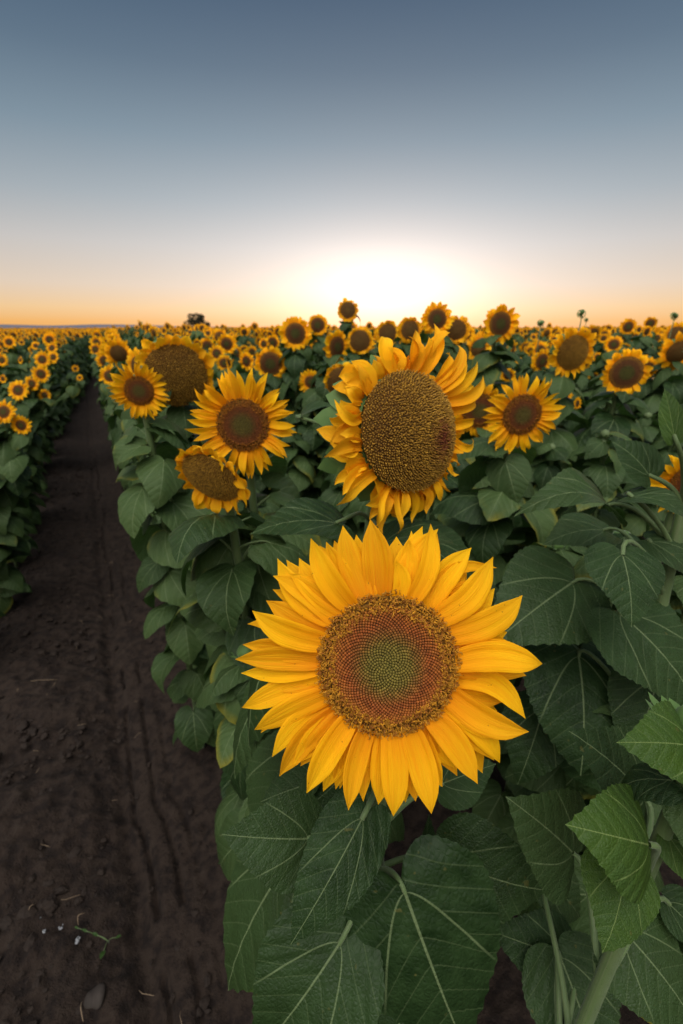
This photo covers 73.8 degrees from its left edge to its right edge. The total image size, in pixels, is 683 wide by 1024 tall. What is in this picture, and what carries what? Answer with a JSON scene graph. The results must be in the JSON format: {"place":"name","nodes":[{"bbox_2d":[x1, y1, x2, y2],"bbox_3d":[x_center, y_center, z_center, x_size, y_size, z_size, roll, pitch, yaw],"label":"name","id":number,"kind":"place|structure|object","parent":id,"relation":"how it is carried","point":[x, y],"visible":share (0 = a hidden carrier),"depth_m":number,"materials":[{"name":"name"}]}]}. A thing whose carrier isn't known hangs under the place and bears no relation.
{"place":"outdoors","nodes":[
{"label":"outdoors","id":0,"kind":"place"},
{"bbox_2d":[0,324,231,327],"bbox_3d":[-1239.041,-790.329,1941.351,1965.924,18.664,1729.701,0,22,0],"label":"hills","id":1,"kind":"structure","parent":0,"point":[61,326],"depth_m":1708.29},
{"bbox_2d":[0,374,682,1023],"bbox_3d":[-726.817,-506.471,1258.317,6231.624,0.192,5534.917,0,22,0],"label":"ground","id":2,"kind":"structure","parent":0,"point":[66,814],"depth_m":1.75,"materials":[{"name":"soil"}]},
{"bbox_2d":[1,335,28,374],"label":"sunflower","id":3,"kind":"object","parent":2,"relation":"on","point":[14,353],"visible":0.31,"depth_m":6.33,"materials":[{"name":"yellow plant"}]},
{"bbox_2d":[0,399,30,597],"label":"sunflower","id":4,"kind":"object","parent":2,"relation":"on","point":[15,523],"visible":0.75,"depth_m":2.72,"materials":[{"name":"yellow plant"}]},
{"bbox_2d":[0,414,31,616],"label":"sunflower","id":5,"kind":"object","parent":2,"relation":"on","point":[16,472],"visible":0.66,"depth_m":2.66,"materials":[{"name":"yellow plant"}]},
{"bbox_2d":[0,380,38,567],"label":"sunflower","id":6,"kind":"object","parent":2,"relation":"on","point":[17,390],"visible":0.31,"depth_m":3.10,"materials":[{"name":"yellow plant"}]},
{"bbox_2d":[0,353,41,466],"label":"sunflower","id":7,"kind":"object","parent":2,"relation":"on","point":[6,371],"visible":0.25,"depth_m":5.09,"materials":[{"name":"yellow plant"}]},
{"bbox_2d":[0,374,48,463],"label":"sunflower","id":8,"kind":"object","parent":2,"relation":"on","point":[5,384],"visible":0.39,"depth_m":4.68,"materials":[{"name":"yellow plant"}]},
{"bbox_2d":[22,376,40,524],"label":"sunflower","id":9,"kind":"object","parent":2,"relation":"on","point":[32,385],"visible":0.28,"depth_m":3.75,"materials":[{"name":"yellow plant"}]},
{"bbox_2d":[22,350,53,497],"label":"sunflower","id":10,"kind":"object","parent":2,"relation":"on","point":[41,358],"visible":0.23,"depth_m":4.29,"materials":[{"name":"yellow plant"}]},
{"bbox_2d":[18,356,58,455],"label":"sunflower","id":11,"kind":"object","parent":2,"relation":"on","point":[24,373],"visible":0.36,"depth_m":5.86,"materials":[{"name":"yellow plant"}]},
{"bbox_2d":[28,365,49,507],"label":"sunflower","id":12,"kind":"object","parent":2,"relation":"on","point":[41,373],"visible":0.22,"depth_m":3.83,"materials":[{"name":"yellow plant"}]},
{"bbox_2d":[25,389,54,525],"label":"sunflower","id":13,"kind":"object","parent":2,"relation":"on","point":[44,396],"visible":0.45,"depth_m":3.78,"materials":[{"name":"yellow plant"}]},
{"bbox_2d":[27,342,54,447],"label":"sunflower","id":14,"kind":"object","parent":2,"relation":"on","point":[34,346],"visible":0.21,"depth_m":6.13,"materials":[{"name":"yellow plant"}]},
{"bbox_2d":[27,332,56,466],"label":"sunflower","id":15,"kind":"object","parent":2,"relation":"on","point":[47,338],"visible":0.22,"depth_m":5.52,"materials":[{"name":"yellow plant"}]},
{"bbox_2d":[41,351,58,463],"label":"sunflower","id":16,"kind":"object","parent":2,"relation":"on","point":[49,382],"visible":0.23,"depth_m":5.24,"materials":[{"name":"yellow plant"}]},
{"bbox_2d":[40,374,84,466],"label":"sunflower","id":17,"kind":"object","parent":2,"relation":"on","point":[71,390],"visible":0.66,"depth_m":5.63,"materials":[{"name":"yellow plant"}]},
{"bbox_2d":[43,365,82,465],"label":"sunflower","id":18,"kind":"object","parent":2,"relation":"on","point":[65,381],"visible":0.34,"depth_m":5.80,"materials":[{"name":"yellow plant"}]},
{"bbox_2d":[84,983,105,1009],"bbox_3d":[-0.680,1.335,1.254,0.058,0.030,0.053,0,22,0],"label":"stone","id":19,"kind":"object","parent":2,"relation":"on","point":[94,998],"visible":1,"depth_m":1.24,"materials":[{"name":"stone"}]},
{"bbox_2d":[75,926,120,958],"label":"weed seedling","id":20,"kind":"object","parent":2,"relation":"on","point":[102,953],"visible":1,"depth_m":1.36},
{"bbox_2d":[17,565,181,1023],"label":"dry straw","id":21,"kind":"object","parent":2,"relation":"on","point":[49,846],"visible":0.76,"depth_m":1.42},
{"bbox_2d":[88,343,110,439],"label":"sunflower","id":22,"kind":"object","parent":2,"relation":"on","point":[95,349],"visible":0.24,"depth_m":6.30,"materials":[{"name":"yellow plant"}]},
{"bbox_2d":[89,335,113,444],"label":"sunflower","id":23,"kind":"object","parent":2,"relation":"on","point":[95,339],"visible":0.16,"depth_m":6.29,"materials":[{"name":"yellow plant"}]},
{"bbox_2d":[93,351,120,481],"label":"sunflower","id":24,"kind":"object","parent":2,"relation":"on","point":[100,359],"visible":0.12,"depth_m":4.60,"materials":[{"name":"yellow plant"}]},
{"bbox_2d":[99,364,131,490],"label":"sunflower","id":25,"kind":"object","parent":2,"relation":"on","point":[105,375],"visible":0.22,"depth_m":4.01,"materials":[{"name":"yellow plant"}]},
{"bbox_2d":[103,336,130,466],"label":"sunflower","id":26,"kind":"object","parent":2,"relation":"on","point":[116,351],"visible":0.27,"depth_m":3.69,"materials":[{"name":"yellow plant"}]},
{"bbox_2d":[0,462,240,1023],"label":"soil clods","id":27,"kind":"object","parent":2,"relation":"on","point":[49,904],"visible":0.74,"depth_m":1.87,"materials":[{"name":"soil"}]},
{"bbox_2d":[120,347,140,461],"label":"sunflower","id":28,"kind":"object","parent":2,"relation":"on","point":[125,414],"visible":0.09,"depth_m":2.61,"materials":[{"name":"yellow plant"}]},
{"bbox_2d":[124,418,154,526],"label":"sunflower plant","id":29,"kind":"object","parent":2,"relation":"on","point":[130,422],"visible":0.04,"depth_m":3.10,"materials":[{"name":"green plant"}]},
{"bbox_2d":[135,408,185,626],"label":"sunflower","id":30,"kind":"object","parent":2,"relation":"on","point":[139,433],"visible":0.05,"depth_m":2.07,"materials":[{"name":"green plant"}]},
{"bbox_2d":[107,361,215,751],"bbox_3d":[-0.577,0.295,1.652,0.301,1.616,0.331,-9,24,-21],"label":"sunflower","id":31,"kind":"object","parent":2,"relation":"on","point":[154,472],"visible":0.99,"depth_m":1.48,"materials":[{"name":"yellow plant"}]},
{"bbox_2d":[134,334,232,667],"bbox_3d":[-0.618,0.140,1.948,0.410,1.681,0.398,15,26,32],"label":"sunflower","id":32,"kind":"object","parent":2,"relation":"on","point":[184,365],"visible":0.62,"depth_m":1.55,"materials":[{"name":"yellow plant"}]},
{"bbox_2d":[184,313,210,327],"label":"tree","id":33,"kind":"object","parent":2,"relation":"on","point":[192,321],"visible":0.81,"depth_m":131.78,"materials":[{"name":"green plant"}]},
{"bbox_2d":[199,337,215,407],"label":"sunflower","id":34,"kind":"object","parent":2,"relation":"on","point":[207,342],"visible":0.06,"depth_m":5.10,"materials":[{"name":"yellow plant"}]},
{"bbox_2d":[211,328,225,345],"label":"sunflower","id":35,"kind":"object","parent":2,"relation":"on","point":[216,333],"visible":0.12,"depth_m":7.26,"materials":[{"name":"yellow plant"}]},
{"bbox_2d":[195,644,251,880],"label":"sunflower plant","id":36,"kind":"object","parent":2,"relation":"on","point":[230,683],"visible":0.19,"depth_m":1.05,"materials":[{"name":"green plant"}]},
{"bbox_2d":[208,345,241,477],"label":"sunflower","id":37,"kind":"object","parent":2,"relation":"on","point":[216,351],"visible":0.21,"depth_m":3.97,"materials":[{"name":"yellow plant"}]},
{"bbox_2d":[213,355,242,477],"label":"sunflower","id":38,"kind":"object","parent":2,"relation":"on","point":[221,364],"visible":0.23,"depth_m":3.85,"materials":[{"name":"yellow plant"}]},
{"bbox_2d":[217,334,240,390],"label":"sunflower","id":39,"kind":"object","parent":2,"relation":"on","point":[227,343],"visible":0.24,"depth_m":4.41,"materials":[{"name":"yellow plant"}]},
{"bbox_2d":[220,355,249,513],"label":"sunflower","id":40,"kind":"object","parent":2,"relation":"on","point":[229,363],"visible":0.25,"depth_m":3.62,"materials":[{"name":"yellow plant"}]},
{"bbox_2d":[167,445,305,842],"bbox_3d":[-0.223,0.523,1.254,0.394,1.491,0.392,-3,22,-8],"label":"sunflower","id":41,"kind":"object","parent":2,"relation":"on","point":[220,597],"visible":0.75,"depth_m":0.99,"materials":[{"name":"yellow plant"}]},
{"bbox_2d":[206,487,279,798],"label":"sunflower plant","id":42,"kind":"object","parent":2,"relation":"on","point":[265,507],"visible":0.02,"depth_m":1.61,"materials":[{"name":"green plant"}]},
{"bbox_2d":[236,327,254,348],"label":"sunflower","id":43,"kind":"object","parent":2,"relation":"on","point":[242,339],"visible":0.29,"depth_m":6.26,"materials":[{"name":"green plant"}]},
{"bbox_2d":[234,351,268,512],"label":"sunflower","id":44,"kind":"object","parent":2,"relation":"on","point":[246,361],"visible":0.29,"depth_m":3.44,"materials":[{"name":"yellow plant"}]},
{"bbox_2d":[185,367,321,646],"bbox_3d":[-0.203,0.419,1.330,0.365,1.627,0.407,19,29,39],"label":"sunflower","id":45,"kind":"object","parent":2,"relation":"on","point":[241,417],"visible":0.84,"depth_m":0.99,"materials":[{"name":"yellow plant"}]},
{"bbox_2d":[253,337,269,367],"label":"sunflower","id":46,"kind":"object","parent":2,"relation":"on","point":[263,343],"visible":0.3,"depth_m":5.32,"materials":[{"name":"yellow plant"}]},
{"bbox_2d":[254,371,281,495],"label":"sunflower plant","id":47,"kind":"object","parent":2,"relation":"on","point":[260,486],"visible":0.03,"depth_m":3.35,"materials":[{"name":"green plant"}]},
{"bbox_2d":[267,334,280,347],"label":"sunflower","id":48,"kind":"object","parent":2,"relation":"on","point":[273,340],"visible":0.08,"depth_m":5.51,"materials":[{"name":"yellow plant"}]},
{"bbox_2d":[254,345,294,517],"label":"sunflower","id":49,"kind":"object","parent":2,"relation":"on","point":[266,360],"visible":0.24,"depth_m":2.74,"materials":[{"name":"yellow plant"}]},
{"bbox_2d":[269,316,323,508],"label":"sunflower","id":50,"kind":"object","parent":2,"relation":"on","point":[294,334],"visible":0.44,"depth_m":2.67,"materials":[{"name":"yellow plant"}]},
{"bbox_2d":[279,428,323,506],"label":"sunflower plant","id":51,"kind":"object","parent":2,"relation":"on","point":[301,472],"visible":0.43,"depth_m":2.66,"materials":[{"name":"green plant"}]},
{"bbox_2d":[287,369,329,498],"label":"sunflower","id":52,"kind":"object","parent":2,"relation":"on","point":[317,442],"visible":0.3,"depth_m":2.73,"materials":[{"name":"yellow plant"}]},
{"bbox_2d":[302,314,327,487],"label":"sunflower","id":53,"kind":"object","parent":2,"relation":"on","point":[317,324],"visible":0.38,"depth_m":4.23,"materials":[{"name":"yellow plant"}]},
{"bbox_2d":[244,780,404,843],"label":"sunflower plant","id":54,"kind":"object","parent":2,"relation":"on","point":[397,828],"visible":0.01,"depth_m":0.96,"materials":[{"name":"green plant"}]},
{"bbox_2d":[302,329,350,480],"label":"sunflower","id":55,"kind":"object","parent":2,"relation":"on","point":[335,347],"visible":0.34,"depth_m":2.62,"materials":[{"name":"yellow plant"}]},
{"bbox_2d":[312,360,356,534],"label":"sunflower","id":56,"kind":"object","parent":2,"relation":"on","point":[331,377],"visible":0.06,"depth_m":2.30,"materials":[{"name":"yellow plant"}]},
{"bbox_2d":[0,320,670,439],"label":"distant sunflower field","id":57,"kind":"structure","parent":2,"relation":"on","point":[73,345],"depth_m":11.75,"materials":[{"name":"plant"}]},
{"bbox_2d":[318,474,364,547],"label":"sunflower plant","id":58,"kind":"object","parent":2,"relation":"on","point":[333,495],"visible":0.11,"depth_m":2.26,"materials":[{"name":"green plant"}]},
{"bbox_2d":[329,298,360,363],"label":"sunflower","id":59,"kind":"object","parent":2,"relation":"on","point":[348,311],"visible":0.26,"depth_m":3.39,"materials":[{"name":"yellow plant"}]},
{"bbox_2d":[345,327,376,532],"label":"sunflower","id":60,"kind":"object","parent":2,"relation":"on","point":[361,342],"visible":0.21,"depth_m":3.12,"materials":[{"name":"yellow plant"}]},
{"bbox_2d":[341,497,408,542],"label":"sunflower plant","id":61,"kind":"object","parent":2,"relation":"on","point":[355,504],"visible":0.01,"depth_m":2.09,"materials":[{"name":"green plant"}]},
{"bbox_2d":[222,519,542,1023],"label":"sunflower","id":62,"kind":"object","parent":2,"relation":"on","point":[385,668],"visible":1,"depth_m":0.51,"materials":[{"name":"yellow plant"}]},
{"bbox_2d":[251,324,514,684],"bbox_3d":[0.110,0.452,1.140,0.543,1.708,0.390,0,22,0],"label":"sunflower","id":63,"kind":"object","parent":2,"relation":"on","point":[391,430],"visible":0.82,"depth_m":0.80,"materials":[{"name":"yellow plant"}]},
{"bbox_2d":[371,320,399,355],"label":"sunflower","id":64,"kind":"object","parent":2,"relation":"on","point":[388,328],"visible":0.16,"depth_m":3.59,"materials":[{"name":"yellow plant"}]},
{"bbox_2d":[356,499,434,522],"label":"sunflower plant","id":65,"kind":"object","parent":2,"relation":"on","point":[390,517],"visible":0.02,"depth_m":1.99,"materials":[{"name":"green plant"}]},
{"bbox_2d":[393,316,421,359],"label":"sunflower","id":66,"kind":"object","parent":2,"relation":"on","point":[408,327],"visible":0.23,"depth_m":3.28,"materials":[{"name":"yellow plant"}]},
{"bbox_2d":[405,464,457,520],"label":"sunflower plant","id":67,"kind":"object","parent":2,"relation":"on","point":[452,481],"depth_m":1.74,"materials":[{"name":"green plant"}]},
{"bbox_2d":[410,301,455,512],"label":"sunflower","id":68,"kind":"object","parent":2,"relation":"on","point":[438,316],"visible":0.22,"depth_m":2.87,"materials":[{"name":"yellow plant"}]},
{"bbox_2d":[430,459,469,521],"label":"sunflower plant","id":69,"kind":"object","parent":2,"relation":"on","point":[463,463],"visible":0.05,"depth_m":2.63,"materials":[{"name":"green plant"}]},
{"bbox_2d":[439,315,471,372],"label":"sunflower","id":70,"kind":"object","parent":2,"relation":"on","point":[459,329],"visible":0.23,"depth_m":3.03,"materials":[{"name":"yellow plant"}]},
{"bbox_2d":[439,382,510,550],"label":"sunflower","id":71,"kind":"object","parent":2,"relation":"on","point":[478,427],"visible":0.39,"depth_m":1.82,"materials":[{"name":"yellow plant"}]},
{"bbox_2d":[466,331,491,371],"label":"sunflower","id":72,"kind":"object","parent":2,"relation":"on","point":[473,352],"visible":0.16,"depth_m":3.36,"materials":[{"name":"yellow plant"}]},
{"bbox_2d":[468,304,521,456],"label":"sunflower","id":73,"kind":"object","parent":2,"relation":"on","point":[501,321],"visible":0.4,"depth_m":2.57,"materials":[{"name":"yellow plant"}]},
{"bbox_2d":[431,372,564,713],"bbox_3d":[0.483,0.322,1.624,0.420,1.587,0.360,17,27,35],"label":"sunflower","id":74,"kind":"object","parent":2,"relation":"on","point":[480,520],"visible":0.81,"depth_m":1.36,"materials":[{"name":"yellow plant"}]},
{"bbox_2d":[494,368,519,445],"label":"sunflower","id":75,"kind":"object","parent":2,"relation":"on","point":[503,377],"visible":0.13,"depth_m":3.27,"materials":[{"name":"yellow plant"}]},
{"bbox_2d":[495,340,522,382],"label":"sunflower","id":76,"kind":"object","parent":2,"relation":"on","point":[513,350],"visible":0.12,"depth_m":4.20,"materials":[{"name":"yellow plant"}]},
{"bbox_2d":[513,348,550,513],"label":"sunflower","id":77,"kind":"object","parent":2,"relation":"on","point":[539,363],"visible":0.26,"depth_m":3.61,"materials":[{"name":"yellow plant"}]},
{"bbox_2d":[472,542,599,825],"bbox_3d":[0.613,0.596,1.527,0.352,1.151,0.388,-8,23,-19],"label":"sunflower plant","id":78,"kind":"object","parent":2,"relation":"on","point":[491,805],"visible":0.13,"depth_m":1.60,"materials":[{"name":"green plant"}]},
{"bbox_2d":[521,340,551,377],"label":"sunflower","id":79,"kind":"object","parent":2,"relation":"on","point":[528,359],"visible":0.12,"depth_m":3.86,"materials":[{"name":"yellow plant"}]},
{"bbox_2d":[503,443,571,563],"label":"sunflower plant","id":80,"kind":"object","parent":2,"relation":"on","point":[543,473],"visible":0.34,"depth_m":2.08,"materials":[{"name":"green plant"}]},
{"bbox_2d":[522,334,556,373],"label":"sunflower","id":81,"kind":"object","parent":2,"relation":"on","point":[552,337],"visible":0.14,"depth_m":4.65,"materials":[{"name":"yellow plant"}]},
{"bbox_2d":[498,327,596,554],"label":"sunflower","id":82,"kind":"object","parent":2,"relation":"on","point":[570,356],"visible":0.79,"depth_m":2.04,"materials":[{"name":"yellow plant"}]},
{"bbox_2d":[523,393,580,546],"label":"sunflower","id":83,"kind":"object","parent":2,"relation":"on","point":[569,425],"visible":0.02,"depth_m":2.91,"materials":[{"name":"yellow plant"}]},
{"bbox_2d":[495,530,639,855],"bbox_3d":[0.661,0.637,1.284,0.370,1.267,0.335,0,22,0],"label":"sunflower plant","id":84,"kind":"object","parent":2,"relation":"on","point":[553,779],"visible":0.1,"depth_m":1.27,"materials":[{"name":"green plant"}]},
{"bbox_2d":[570,357,594,410],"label":"sunflower","id":85,"kind":"object","parent":2,"relation":"on","point":[582,382],"visible":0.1,"depth_m":3.60,"materials":[{"name":"green plant"}]},
{"bbox_2d":[494,348,682,1023],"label":"sunflower plant","id":86,"kind":"object","parent":2,"relation":"on","point":[620,663],"visible":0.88,"depth_m":0.84,"materials":[{"name":"green plant"}]},
{"bbox_2d":[499,692,682,1023],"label":"sunflower plant","id":87,"kind":"object","parent":2,"relation":"on","point":[627,952],"visible":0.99,"depth_m":0.58,"materials":[{"name":"green plant"}]},
{"bbox_2d":[567,396,616,519],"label":"sunflower plant","id":88,"kind":"object","parent":2,"relation":"on","point":[591,413],"visible":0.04,"depth_m":2.73,"materials":[{"name":"green plant"}]},
{"bbox_2d":[537,429,650,566],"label":"sunflower plant","id":89,"kind":"object","parent":2,"relation":"on","point":[608,475],"visible":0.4,"depth_m":1.81,"materials":[{"name":"green plant"}]},
{"bbox_2d":[586,324,602,349],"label":"sunflower","id":90,"kind":"object","parent":2,"relation":"on","point":[594,329],"visible":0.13,"depth_m":5.90,"materials":[{"name":"yellow plant"}]},
{"bbox_2d":[573,353,621,456],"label":"sunflower","id":91,"kind":"object","parent":2,"relation":"on","point":[597,389],"visible":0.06,"depth_m":3.51,"materials":[{"name":"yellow plant"}]},
{"bbox_2d":[577,336,623,458],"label":"sunflower","id":92,"kind":"object","parent":2,"relation":"on","point":[612,345],"visible":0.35,"depth_m":4.09,"materials":[{"name":"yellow plant"}]},
{"bbox_2d":[592,333,608,374],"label":"sunflower","id":93,"kind":"object","parent":2,"relation":"on","point":[603,339],"visible":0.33,"depth_m":5.71,"materials":[{"name":"yellow plant"}]},
{"bbox_2d":[569,348,653,530],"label":"sunflower","id":94,"kind":"object","parent":2,"relation":"on","point":[626,372],"visible":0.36,"depth_m":2.12,"materials":[{"name":"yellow plant"}]},
{"bbox_2d":[600,318,637,374],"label":"sunflower","id":95,"kind":"object","parent":2,"relation":"on","point":[627,328],"visible":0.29,"depth_m":5.04,"materials":[{"name":"yellow plant"}]},
{"bbox_2d":[565,564,682,891],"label":"sunflower plant","id":96,"kind":"object","parent":2,"relation":"on","point":[676,600],"visible":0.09,"depth_m":1.09,"materials":[{"name":"green plant"}]},
{"bbox_2d":[578,455,681,846],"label":"sunflower","id":97,"kind":"object","parent":2,"relation":"on","point":[672,475],"visible":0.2,"depth_m":1.03,"materials":[{"name":"yellow plant"}]},
{"bbox_2d":[597,357,663,515],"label":"sunflower","id":98,"kind":"object","parent":2,"relation":"on","point":[646,388],"visible":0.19,"depth_m":3.15,"materials":[{"name":"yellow plant"}]},
{"bbox_2d":[597,412,664,530],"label":"sunflower plant","id":99,"kind":"object","parent":2,"relation":"on","point":[651,432],"visible":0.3,"depth_m":2.48,"materials":[{"name":"green plant"}]},
{"bbox_2d":[629,326,654,355],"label":"sunflower","id":100,"kind":"object","parent":2,"relation":"on","point":[644,342],"visible":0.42,"depth_m":5.35,"materials":[{"name":"green plant"}]},
{"bbox_2d":[633,317,657,354],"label":"sunflower","id":101,"kind":"object","parent":2,"relation":"on","point":[652,322],"visible":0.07,"depth_m":6.18,"materials":[{"name":"yellow plant"}]},
{"bbox_2d":[620,331,682,512],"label":"sunflower","id":102,"kind":"object","parent":2,"relation":"on","point":[669,360],"visible":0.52,"depth_m":3.00,"materials":[{"name":"green plant"}]},
{"bbox_2d":[621,437,682,539],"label":"sunflower plant","id":103,"kind":"object","parent":2,"relation":"on","point":[636,526],"visible":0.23,"depth_m":2.49,"materials":[{"name":"green plant"}]},
{"bbox_2d":[653,322,682,374],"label":"sunflower","id":104,"kind":"object","parent":2,"relation":"on","point":[677,327],"visible":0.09,"depth_m":3.95,"materials":[{"name":"yellow plant"}]},
{"bbox_2d":[0,0,682,327],"label":"sky","id":105,"kind":"structure","parent":0,"point":[233,163],"materials":[{"name":"blue"}]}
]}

